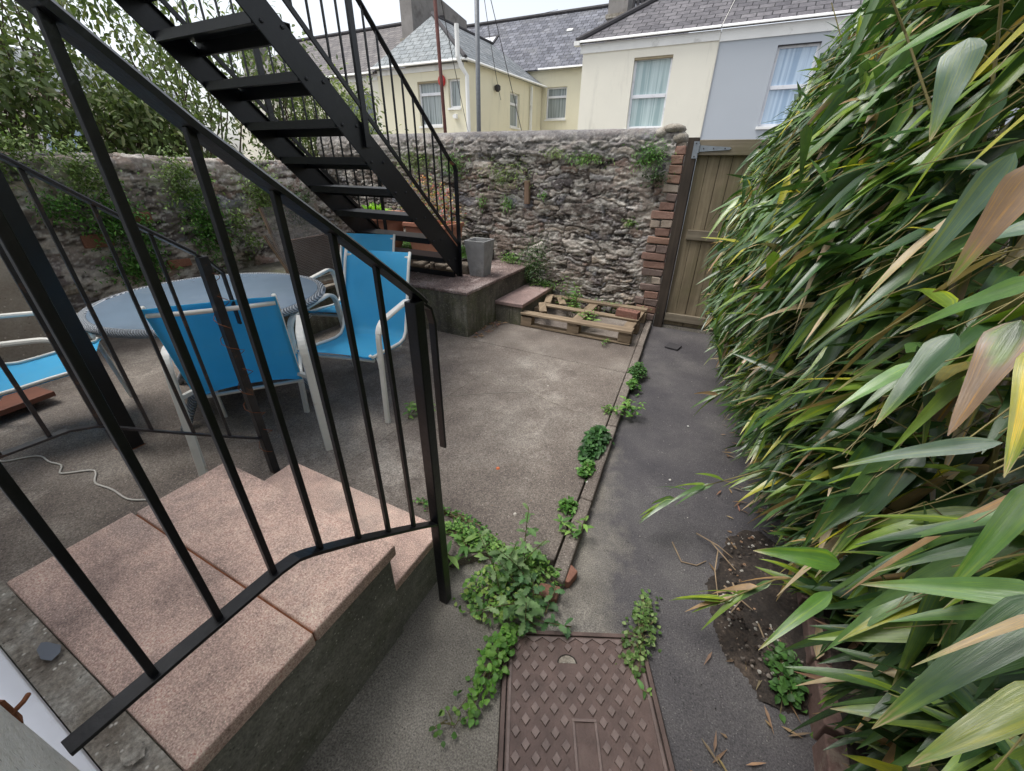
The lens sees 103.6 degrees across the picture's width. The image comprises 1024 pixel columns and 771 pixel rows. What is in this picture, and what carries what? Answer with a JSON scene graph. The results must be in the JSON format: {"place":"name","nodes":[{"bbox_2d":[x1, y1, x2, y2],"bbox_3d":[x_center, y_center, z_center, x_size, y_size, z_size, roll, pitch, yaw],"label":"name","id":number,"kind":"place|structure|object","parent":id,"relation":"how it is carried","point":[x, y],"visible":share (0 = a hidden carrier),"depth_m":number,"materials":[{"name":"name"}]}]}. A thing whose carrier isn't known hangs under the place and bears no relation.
{"place":"outdoors","nodes":[
{"label":"outdoors","id":0,"kind":"place"},
{"bbox_2d":[0,324,625,594],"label":"patio","id":1,"kind":"structure","parent":0,"point":[540,445],"depth_m":2.38,"materials":[{"name":"concrete"}]},
{"bbox_2d":[0,257,54,361],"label":"rendered wall","id":2,"kind":"structure","parent":1,"relation":"on","point":[12,299],"depth_m":3.08,"materials":[{"name":"concrete"}]},
{"bbox_2d":[0,386,55,415],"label":"board","id":3,"kind":"object","parent":1,"relation":"on","point":[12,402],"visible":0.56,"depth_m":2.62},
{"bbox_2d":[0,311,131,399],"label":"garden chair","id":4,"kind":"object","parent":1,"relation":"on","point":[37,370],"visible":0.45,"depth_m":2.26,"materials":[{"name":"blue fabric"}]},
{"bbox_2d":[0,169,144,449],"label":"support column","id":5,"kind":"structure","parent":1,"relation":"on","point":[13,213],"depth_m":1.92,"materials":[{"name":"black metal"}]},
{"bbox_2d":[0,455,145,500],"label":"cable","id":6,"kind":"object","parent":1,"relation":"on","point":[95,482],"visible":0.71,"depth_m":2.12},
{"bbox_2d":[0,152,279,473],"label":"handrail","id":7,"kind":"object","parent":1,"relation":"on","point":[204,263],"visible":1,"depth_m":1.49,"materials":[{"name":"metal"}]},
{"bbox_2d":[212,273,271,451],"bbox_3d":[-1.254,-0.048,1.884,0.062,0.952,0.084,14,31,23],"label":"wire","id":8,"kind":"object","parent":7,"relation":"attached to","point":[242,368],"visible":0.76,"depth_m":1.86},
{"bbox_2d":[77,272,325,430],"bbox_3d":[-1.927,-0.272,2.776,1.320,0.707,1.320,14,31,23],"label":"patio table","id":9,"kind":"object","parent":1,"relation":"on","point":[118,315],"visible":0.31,"depth_m":2.55,"materials":[{"name":"grey glass"}]},
{"bbox_2d":[140,293,332,475],"bbox_3d":[-1.441,-0.106,2.218,0.642,0.932,0.731,-12,31,-22],"label":"garden chair","id":10,"kind":"object","parent":1,"relation":"on","point":[284,360],"visible":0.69,"depth_m":1.96,"materials":[{"name":"blue fabric"}]},
{"bbox_2d":[214,261,339,338],"bbox_3d":[-2.348,-1.026,4.471,1.554,0.464,1.564,14,31,23],"label":"raised bed","id":11,"kind":"object","parent":1,"relation":"on","point":[320,323],"depth_m":4.00,"materials":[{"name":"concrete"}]},
{"bbox_2d":[258,203,331,272],"bbox_3d":[-2.266,-1.588,4.374,0.223,0.672,0.680,14,31,23],"label":"wire guard","id":12,"kind":"object","parent":11,"relation":"on","point":[265,220],"visible":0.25,"depth_m":4.17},
{"bbox_2d":[263,219,339,284],"bbox_3d":[-1.913,-1.261,3.880,0.269,0.568,0.730,14,31,23],"label":"wire guard","id":13,"kind":"object","parent":11,"relation":"on","point":[275,251],"visible":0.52,"depth_m":3.81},
{"bbox_2d":[291,234,333,276],"bbox_3d":[-2.079,-1.321,4.160,0.025,0.395,0.520,13,31,21],"label":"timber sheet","id":14,"kind":"object","parent":11,"relation":"on","point":[301,260],"visible":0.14,"depth_m":4.16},
{"bbox_2d":[287,249,410,422],"bbox_3d":[-1.000,-0.367,2.708,0.642,0.932,0.731,6,29,10],"label":"garden chair","id":15,"kind":"object","parent":1,"relation":"on","point":[360,285],"visible":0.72,"depth_m":2.78,"materials":[{"name":"blue fabric"}]},
{"bbox_2d":[308,233,407,368],"bbox_3d":[-1.288,-0.735,3.376,0.642,0.932,0.731,5,29,7],"label":"garden chair","id":16,"kind":"object","parent":1,"relation":"on","point":[379,242],"visible":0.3,"depth_m":3.44,"materials":[{"name":"blue fabric"}]},
{"bbox_2d":[403,400,435,418],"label":"weed","id":17,"kind":"object","parent":1,"relation":"on","point":[409,408],"visible":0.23,"depth_m":2.61,"materials":[{"name":"green plant"}]},
{"bbox_2d":[413,497,497,534],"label":"weed","id":18,"kind":"object","parent":1,"relation":"on","point":[466,518],"visible":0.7,"depth_m":1.87,"materials":[{"name":"green plant"}]},
{"bbox_2d":[447,534,484,568],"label":"weed","id":19,"kind":"object","parent":1,"relation":"on","point":[463,548],"visible":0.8,"depth_m":1.71,"materials":[{"name":"green plant"}]},
{"bbox_2d":[445,520,505,563],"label":"weed","id":20,"kind":"object","parent":1,"relation":"on","point":[465,533],"visible":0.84,"depth_m":1.76,"materials":[{"name":"green plant"}]},
{"bbox_2d":[40,316,664,770],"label":"ground","id":21,"kind":"structure","parent":0,"point":[70,732],"depth_m":1.23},
{"bbox_2d":[0,645,99,770],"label":"house","id":22,"kind":"structure","parent":21,"relation":"on","point":[34,732],"depth_m":0.76,"materials":[{"name":"white paint"}]},
{"bbox_2d":[0,0,118,152],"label":"flowering shrub","id":23,"kind":"object","parent":21,"relation":"on","point":[21,100],"visible":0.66,"depth_m":3.39,"materials":[{"name":"green plant"}]},
{"bbox_2d":[0,46,189,154],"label":"house","id":24,"kind":"structure","parent":21,"relation":"on","point":[68,100],"depth_m":10.65,"materials":[{"name":"stone"}]},
{"bbox_2d":[33,109,81,152],"bbox_3d":[-11.622,-6.505,10.483,0.075,1.100,1.000,14,31,23],"label":"window","id":25,"kind":"structure","parent":24,"relation":"in","point":[77,133],"depth_m":10.29,"materials":[{"name":"white plastic"}]},
{"bbox_2d":[0,0,334,159],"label":"flowering shrub","id":26,"kind":"object","parent":21,"relation":"on","point":[141,120],"visible":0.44,"depth_m":4.24,"materials":[{"name":"green plant"}]},
{"bbox_2d":[0,151,347,340],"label":"garden wall","id":27,"kind":"structure","parent":21,"relation":"on","point":[76,244],"depth_m":3.78,"materials":[{"name":"stone"}]},
{"bbox_2d":[0,112,109,202],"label":"wall plant","id":28,"kind":"object","parent":27,"relation":"attached to","point":[25,144],"depth_m":2.99,"materials":[{"name":"green plant"}]},
{"bbox_2d":[17,188,98,229],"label":"wall plant","id":29,"kind":"object","parent":27,"relation":"attached to","point":[55,210],"depth_m":3.19,"materials":[{"name":"green plant"}]},
{"bbox_2d":[13,115,130,216],"bbox_3d":[-3.500,-1.704,3.281,0.281,0.821,0.616,14,31,23],"label":"wall plant","id":30,"kind":"object","parent":27,"relation":"attached to","point":[77,171],"depth_m":3.25,"materials":[{"name":"green plant"}]},
{"bbox_2d":[59,172,164,262],"bbox_3d":[-3.445,-1.461,3.524,0.284,0.718,0.732,14,31,23],"label":"wall plant","id":31,"kind":"object","parent":27,"relation":"attached to","point":[110,219],"depth_m":3.47,"materials":[{"name":"green plant"}]},
{"bbox_2d":[82,234,183,291],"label":"wall plant","id":32,"kind":"object","parent":27,"relation":"attached to","point":[134,265],"depth_m":3.67,"materials":[{"name":"green plant"}]},
{"bbox_2d":[129,201,169,259],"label":"wall plant","id":33,"kind":"object","parent":27,"relation":"attached to","point":[145,239],"depth_m":3.73,"materials":[{"name":"green plant"}]},
{"bbox_2d":[127,124,225,232],"bbox_3d":[-3.179,-1.941,3.869,0.288,0.947,0.822,14,31,23],"label":"wall plant","id":34,"kind":"object","parent":27,"relation":"attached to","point":[174,183],"depth_m":3.83,"materials":[{"name":"green plant"}]},
{"bbox_2d":[167,173,249,270],"bbox_3d":[-3.114,-1.790,4.098,0.304,1.254,0.658,14,31,23],"label":"wall plant","id":35,"kind":"object","parent":27,"relation":"attached to","point":[205,221],"depth_m":4.11,"materials":[{"name":"green plant"}]},
{"bbox_2d":[221,201,252,238],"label":"wall plant","id":36,"kind":"object","parent":27,"relation":"attached to","point":[239,218],"depth_m":4.38,"materials":[{"name":"green plant"}]},
{"bbox_2d":[237,231,266,256],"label":"wall plant","id":37,"kind":"object","parent":27,"relation":"attached to","point":[251,242],"depth_m":4.57,"materials":[{"name":"green plant"}]},
{"bbox_2d":[227,139,289,234],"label":"wall plant","id":38,"kind":"object","parent":27,"relation":"attached to","point":[258,194],"depth_m":4.51,"materials":[{"name":"green plant"}]},
{"bbox_2d":[285,179,314,233],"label":"wall plant","id":39,"kind":"object","parent":27,"relation":"attached to","point":[299,194],"depth_m":4.96,"materials":[{"name":"green plant"}]},
{"bbox_2d":[0,464,436,770],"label":"front steps","id":40,"kind":"structure","parent":21,"relation":"on","point":[276,674],"depth_m":1.10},
{"bbox_2d":[235,15,443,159],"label":"house","id":41,"kind":"structure","parent":21,"relation":"on","point":[391,34],"depth_m":15.94,"materials":[{"name":"white paint"}]},
{"bbox_2d":[345,92,376,132],"bbox_3d":[-5.383,-9.170,14.903,1.430,2.700,0.070,14,31,23],"label":"window","id":42,"kind":"structure","parent":41,"relation":"in","point":[369,111],"depth_m":14.40,"materials":[{"name":"white plastic"}]},
{"bbox_2d":[399,0,466,67],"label":"chimney","id":43,"kind":"object","parent":41,"relation":"on","point":[415,14],"visible":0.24,"depth_m":14.98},
{"bbox_2d":[433,0,446,132],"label":"pole","id":44,"kind":"object","parent":21,"relation":"on","point":[439,63],"visible":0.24,"depth_m":6.72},
{"bbox_2d":[370,11,547,133],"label":"house","id":45,"kind":"structure","parent":21,"relation":"on","point":[417,46],"depth_m":13.40,"materials":[{"name":"beige paint"}]},
{"bbox_2d":[419,83,442,127],"bbox_3d":[-2.657,-9.189,13.222,0.960,1.270,0.200,14,31,23],"label":"window","id":46,"kind":"structure","parent":45,"relation":"in","point":[430,95],"depth_m":13.26,"materials":[{"name":"glass"}]},
{"bbox_2d":[448,79,461,109],"bbox_3d":[-1.790,-9.180,12.726,0.500,0.810,0.200,14,31,23],"label":"window","id":47,"kind":"structure","parent":45,"relation":"in","point":[454,90],"depth_m":12.79,"materials":[{"name":"glass"}]},
{"bbox_2d":[509,92,520,129],"bbox_3d":[0.063,-10.416,15.322,0.200,1.140,0.860,14,31,23],"label":"window","id":48,"kind":"structure","parent":45,"relation":"in","point":[513,112],"depth_m":15.43,"materials":[{"name":"white plastic"}]},
{"bbox_2d":[474,0,480,131],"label":"pole","id":49,"kind":"object","parent":21,"relation":"on","point":[477,61],"visible":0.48,"depth_m":8.28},
{"bbox_2d":[316,123,688,323],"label":"garden wall","id":50,"kind":"structure","parent":21,"relation":"on","point":[598,250],"depth_m":4.33,"materials":[{"name":"stone"}]},
{"bbox_2d":[390,143,438,174],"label":"wall plant","id":51,"kind":"object","parent":50,"relation":"attached to","point":[415,161],"depth_m":4.82,"materials":[{"name":"green plant"}]},
{"bbox_2d":[424,146,480,187],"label":"wall plant","id":52,"kind":"object","parent":50,"relation":"attached to","point":[451,168],"depth_m":4.62,"materials":[{"name":"green plant"}]},
{"bbox_2d":[468,157,546,189],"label":"wall plant","id":53,"kind":"object","parent":50,"relation":"attached to","point":[500,179],"depth_m":4.39,"materials":[{"name":"green plant"}]},
{"bbox_2d":[524,181,529,203],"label":"wooden block","id":54,"kind":"structure","parent":50,"relation":"attached to","point":[526,192],"depth_m":4.38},
{"bbox_2d":[564,150,614,168],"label":"wall plant","id":55,"kind":"object","parent":50,"relation":"attached to","point":[586,159],"depth_m":3.97,"materials":[{"name":"green plant"}]},
{"bbox_2d":[632,168,670,187],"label":"wall plant","id":56,"kind":"object","parent":50,"relation":"attached to","point":[657,174],"depth_m":3.76,"materials":[{"name":"green plant"}]},
{"bbox_2d":[623,133,680,178],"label":"wall plant","id":57,"kind":"object","parent":50,"relation":"attached to","point":[651,157],"depth_m":3.71,"materials":[{"name":"green plant"}]},
{"bbox_2d":[336,0,688,129],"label":"house","id":58,"kind":"structure","parent":21,"relation":"on","point":[542,49],"depth_m":17.09,"materials":[{"name":"beige paint"}]},
{"bbox_2d":[544,87,566,120],"bbox_3d":[1.854,-11.766,16.874,0.960,1.170,0.200,14,31,23],"label":"window","id":59,"kind":"structure","parent":58,"relation":"in","point":[556,97],"depth_m":16.92,"materials":[{"name":"glass"}]},
{"bbox_2d":[605,0,646,41],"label":"chimney","id":60,"kind":"object","parent":58,"relation":"on","point":[616,8],"visible":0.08,"depth_m":15.40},
{"bbox_2d":[497,546,564,585],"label":"weed","id":61,"kind":"object","parent":21,"relation":"on","point":[536,564],"visible":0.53,"depth_m":1.64,"materials":[{"name":"green plant"}]},
{"bbox_2d":[551,320,651,588],"bbox_3d":[0.829,0.080,2.999,0.062,0.108,3.367,12,31,19],"label":"kerb edge","id":62,"kind":"object","parent":21,"relation":"on","point":[566,556],"visible":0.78,"depth_m":2.08,"materials":[{"name":"concrete"}]},
{"bbox_2d":[557,495,577,515],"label":"weed","id":63,"kind":"object","parent":62,"relation":"on","point":[566,506],"visible":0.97,"depth_m":1.92,"materials":[{"name":"green plant"}]},
{"bbox_2d":[553,514,594,538],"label":"weed","id":64,"kind":"object","parent":62,"relation":"on","point":[570,525],"visible":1,"depth_m":1.80,"materials":[{"name":"green plant"}]},
{"bbox_2d":[574,0,732,136],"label":"house","id":65,"kind":"structure","parent":21,"relation":"on","point":[658,81],"depth_m":10.35,"materials":[{"name":"beige paint"}]},
{"bbox_2d":[627,58,672,128],"bbox_3d":[3.586,-7.616,10.539,0.950,1.530,0.075,14,31,23],"label":"window","id":66,"kind":"structure","parent":65,"relation":"in","point":[650,83],"depth_m":10.53,"materials":[{"name":"glass"}]},
{"bbox_2d":[780,505,849,770],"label":"brick edging","id":67,"kind":"object","parent":21,"relation":"on","point":[831,759],"visible":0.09,"depth_m":1.19,"materials":[{"name":"brick"}]},
{"bbox_2d":[682,0,1018,228],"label":"house","id":68,"kind":"structure","parent":21,"relation":"on","point":[756,77],"depth_m":9.30,"materials":[{"name":"grey paint"}]},
{"bbox_2d":[755,43,820,129],"bbox_3d":[6.335,-6.838,9.276,0.885,1.600,0.200,14,31,23],"label":"window","id":69,"kind":"structure","parent":68,"relation":"in","point":[784,77],"depth_m":9.26,"materials":[{"name":"glass"}]},
{"bbox_2d":[893,131,1009,413],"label":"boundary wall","id":70,"kind":"structure","parent":21,"relation":"on","point":[1004,381],"depth_m":2.80,"materials":[{"name":"stone"}]},
{"bbox_2d":[0,0,850,157],"label":"sky","id":71,"kind":"structure","parent":0,"point":[382,12],"materials":[{"name":"white"}]},
{"bbox_2d":[426,308,645,375],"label":"concrete patio","id":72,"kind":"structure","parent":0,"point":[613,356],"depth_m":3.80,"materials":[{"name":"concrete"}]},
{"bbox_2d":[329,242,493,274],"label":"stone wall","id":73,"kind":"structure","parent":72,"relation":"on","point":[442,266],"depth_m":4.38,"materials":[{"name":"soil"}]},
{"bbox_2d":[372,210,404,247],"bbox_3d":[-1.492,-1.799,4.686,0.580,0.392,0.580,14,31,23],"label":"plant pot","id":74,"kind":"object","parent":73,"relation":"on","point":[395,225],"visible":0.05,"depth_m":4.52,"materials":[{"name":"ceramic"}]},
{"bbox_2d":[402,220,464,251],"bbox_3d":[-0.877,-1.675,4.575,0.580,0.335,0.370,14,31,23],"label":"plant pot","id":75,"kind":"object","parent":73,"relation":"on","point":[411,227],"visible":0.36,"depth_m":4.48,"materials":[{"name":"ceramic"}]},
{"bbox_2d":[387,173,467,225],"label":"flowering plant","id":76,"kind":"object","parent":75,"relation":"in","point":[439,207],"visible":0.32,"depth_m":4.48,"materials":[{"name":"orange plant"}]},
{"bbox_2d":[409,260,530,336],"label":"raised platform","id":77,"kind":"structure","parent":72,"relation":"on","point":[469,310],"depth_m":3.94,"materials":[{"name":"concrete"}]},
{"bbox_2d":[114,0,462,276],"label":"steel staircase","id":78,"kind":"structure","parent":77,"relation":"on","point":[254,25],"depth_m":2.78,"materials":[{"name":"metal"}]},
{"bbox_2d":[464,237,494,276],"bbox_3d":[-0.332,-1.323,4.169,0.231,0.355,0.231,13,31,21],"label":"planter","id":79,"kind":"object","parent":77,"relation":"on","point":[479,252],"visible":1,"depth_m":4.10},
{"bbox_2d":[498,250,527,263],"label":"weed","id":80,"kind":"object","parent":77,"relation":"on","point":[511,258],"visible":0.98,"depth_m":4.74,"materials":[{"name":"green plant"}]},
{"bbox_2d":[495,283,552,325],"bbox_3d":[0.151,-0.900,4.502,0.318,0.275,0.835,14,31,23],"label":"concrete step","id":81,"kind":"object","parent":72,"relation":"on","point":[511,306],"visible":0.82,"depth_m":4.24,"materials":[{"name":"concrete"}]},
{"bbox_2d":[509,222,556,288],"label":"bushy weed","id":82,"kind":"object","parent":72,"relation":"on","point":[532,268],"visible":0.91,"depth_m":4.59,"materials":[{"name":"green plant"}]},
{"bbox_2d":[566,282,582,315],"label":"weed","id":83,"kind":"object","parent":72,"relation":"on","point":[576,301],"visible":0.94,"depth_m":4.28,"materials":[{"name":"green plant"}]},
{"bbox_2d":[520,294,647,344],"bbox_3d":[0.765,-0.727,4.209,1.131,0.162,0.809,14,31,23],"label":"pallet","id":84,"kind":"object","parent":72,"relation":"on","point":[628,329],"visible":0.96,"depth_m":4.04,"materials":[{"name":"wood"}]},
{"bbox_2d":[615,307,640,319],"bbox_3d":[1.153,-0.717,4.005,0.222,0.068,0.101,18,33,28],"label":"brick","id":85,"kind":"object","parent":84,"relation":"on","point":[627,313],"visible":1,"depth_m":3.97,"materials":[{"name":"brick"}]},
{"bbox_2d":[301,324,816,770],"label":"path","id":86,"kind":"structure","parent":0,"point":[389,717],"depth_m":1.52,"materials":[{"name":"concrete"}]},
{"bbox_2d":[0,0,451,755],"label":"handrail","id":87,"kind":"object","parent":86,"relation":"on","point":[56,20],"visible":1,"depth_m":0.63,"materials":[{"name":"metal"}]},
{"bbox_2d":[429,690,478,747],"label":"weed","id":88,"kind":"object","parent":86,"relation":"on","point":[440,732],"visible":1,"depth_m":1.21,"materials":[{"name":"green plant"}]},
{"bbox_2d":[454,619,522,727],"bbox_3d":[-0.050,0.926,1.384,0.154,0.114,0.432,14,31,23],"label":"weed","id":89,"kind":"object","parent":86,"relation":"on","point":[493,653],"visible":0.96,"depth_m":1.33,"materials":[{"name":"green plant"}]},
{"bbox_2d":[453,561,552,641],"bbox_3d":[-0.025,0.813,1.580,0.428,0.128,0.396,14,31,23],"label":"weed","id":90,"kind":"object","parent":86,"relation":"on","point":[472,594],"visible":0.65,"depth_m":1.55,"materials":[{"name":"green plant"}]},
{"bbox_2d":[470,503,548,635],"bbox_3d":[0.007,0.712,1.541,0.290,0.259,0.502,0,29,-1],"label":"thistle","id":91,"kind":"object","parent":86,"relation":"on","point":[510,556],"visible":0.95,"depth_m":1.55,"materials":[{"name":"green plant"}]},
{"bbox_2d":[498,560,572,638],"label":"weed","id":92,"kind":"object","parent":86,"relation":"on","point":[520,580],"visible":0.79,"depth_m":1.53,"materials":[{"name":"green plant"}]},
{"bbox_2d":[534,565,577,602],"bbox_3d":[0.179,0.797,1.627,0.089,0.043,0.204,23,36,35],"label":"terracotta shard","id":93,"kind":"object","parent":86,"relation":"on","point":[571,577],"visible":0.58,"depth_m":1.61,"materials":[{"name":"ceramic"}]},
{"bbox_2d":[496,630,675,770],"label":"manhole cover","id":94,"kind":"object","parent":86,"relation":"on","point":[575,701],"visible":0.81,"depth_m":1.25,"materials":[{"name":"metal"}]},
{"bbox_2d":[576,459,595,481],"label":"weed","id":95,"kind":"object","parent":86,"relation":"on","point":[586,467],"visible":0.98,"depth_m":2.15,"materials":[{"name":"green plant"}]},
{"bbox_2d":[577,424,614,463],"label":"weed","id":96,"kind":"object","parent":86,"relation":"on","point":[595,438],"visible":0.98,"depth_m":2.32,"materials":[{"name":"green plant"}]},
{"bbox_2d":[613,396,646,417],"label":"weed","id":97,"kind":"object","parent":86,"relation":"on","point":[628,407],"visible":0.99,"depth_m":2.69,"materials":[{"name":"green plant"}]},
{"bbox_2d":[625,378,640,395],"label":"weed","id":98,"kind":"object","parent":86,"relation":"on","point":[633,382],"visible":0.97,"depth_m":3.03,"materials":[{"name":"green plant"}]},
{"bbox_2d":[624,362,647,387],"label":"weed","id":99,"kind":"object","parent":86,"relation":"on","point":[636,366],"visible":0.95,"depth_m":3.21,"materials":[{"name":"green plant"}]},
{"bbox_2d":[615,589,662,678],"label":"weed","id":100,"kind":"object","parent":86,"relation":"on","point":[638,630],"visible":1,"depth_m":1.44,"materials":[{"name":"green plant"}]},
{"bbox_2d":[653,137,699,327],"bbox_3d":[1.587,-1.402,3.945,0.089,1.748,0.086,14,31,23],"label":"gate post","id":101,"kind":"object","parent":86,"relation":"on","point":[681,206],"visible":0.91,"depth_m":3.86,"materials":[{"name":"wood"}]},
{"bbox_2d":[662,139,768,335],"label":"wooden gate","id":102,"kind":"structure","parent":101,"relation":"attached to","point":[713,185],"depth_m":3.77,"materials":[{"name":"wood"}]},
{"bbox_2d":[690,377,808,770],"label":"leaf litter","id":103,"kind":"object","parent":86,"relation":"on","point":[720,755],"visible":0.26,"depth_m":1.23,"materials":[{"name":"brown plant"}]},
{"bbox_2d":[705,530,809,715],"bbox_3d":[0.969,0.823,1.602,0.360,0.064,0.800,14,31,23],"label":"soil spill","id":104,"kind":"object","parent":86,"relation":"on","point":[772,611],"visible":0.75,"depth_m":1.51,"materials":[{"name":"soil"}]},
{"bbox_2d":[720,534,811,695],"bbox_3d":[0.989,0.822,1.569,0.309,0.009,0.638,14,31,23],"label":"debris","id":105,"kind":"object","parent":104,"relation":"on","point":[752,660],"visible":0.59,"depth_m":1.47,"materials":[{"name":"plant"}]},
{"bbox_2d":[763,640,808,723],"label":"weed","id":106,"kind":"object","parent":86,"relation":"on","point":[795,697],"visible":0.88,"depth_m":1.30,"materials":[{"name":"green plant"}]},
{"bbox_2d":[823,364,1023,764],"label":"soil","id":107,"kind":"structure","parent":0,"point":[852,749],"depth_m":1.27,"materials":[{"name":"soil"}]},
{"bbox_2d":[794,574,863,767],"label":"dead leaves","id":108,"kind":"object","parent":107,"relation":"on","point":[852,645],"depth_m":1.28,"materials":[{"name":"brown plant"}]},
{"bbox_2d":[639,0,1023,770],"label":"bamboo","id":109,"kind":"object","parent":107,"relation":"on","point":[877,198],"visible":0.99,"depth_m":1.00,"materials":[{"name":"green plant"}]},
{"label":"lane","id":110,"kind":"structure","parent":0,"visible":0},
{"bbox_2d":[275,54,408,156],"bbox_3d":[-2.628,-3.826,6.442,2.739,2.302,2.005,14,31,23],"label":"flowering shrub","id":111,"kind":"object","parent":110,"relation":"on","point":[350,99],"visible":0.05,"depth_m":6.12,"materials":[{"name":"green plant"}]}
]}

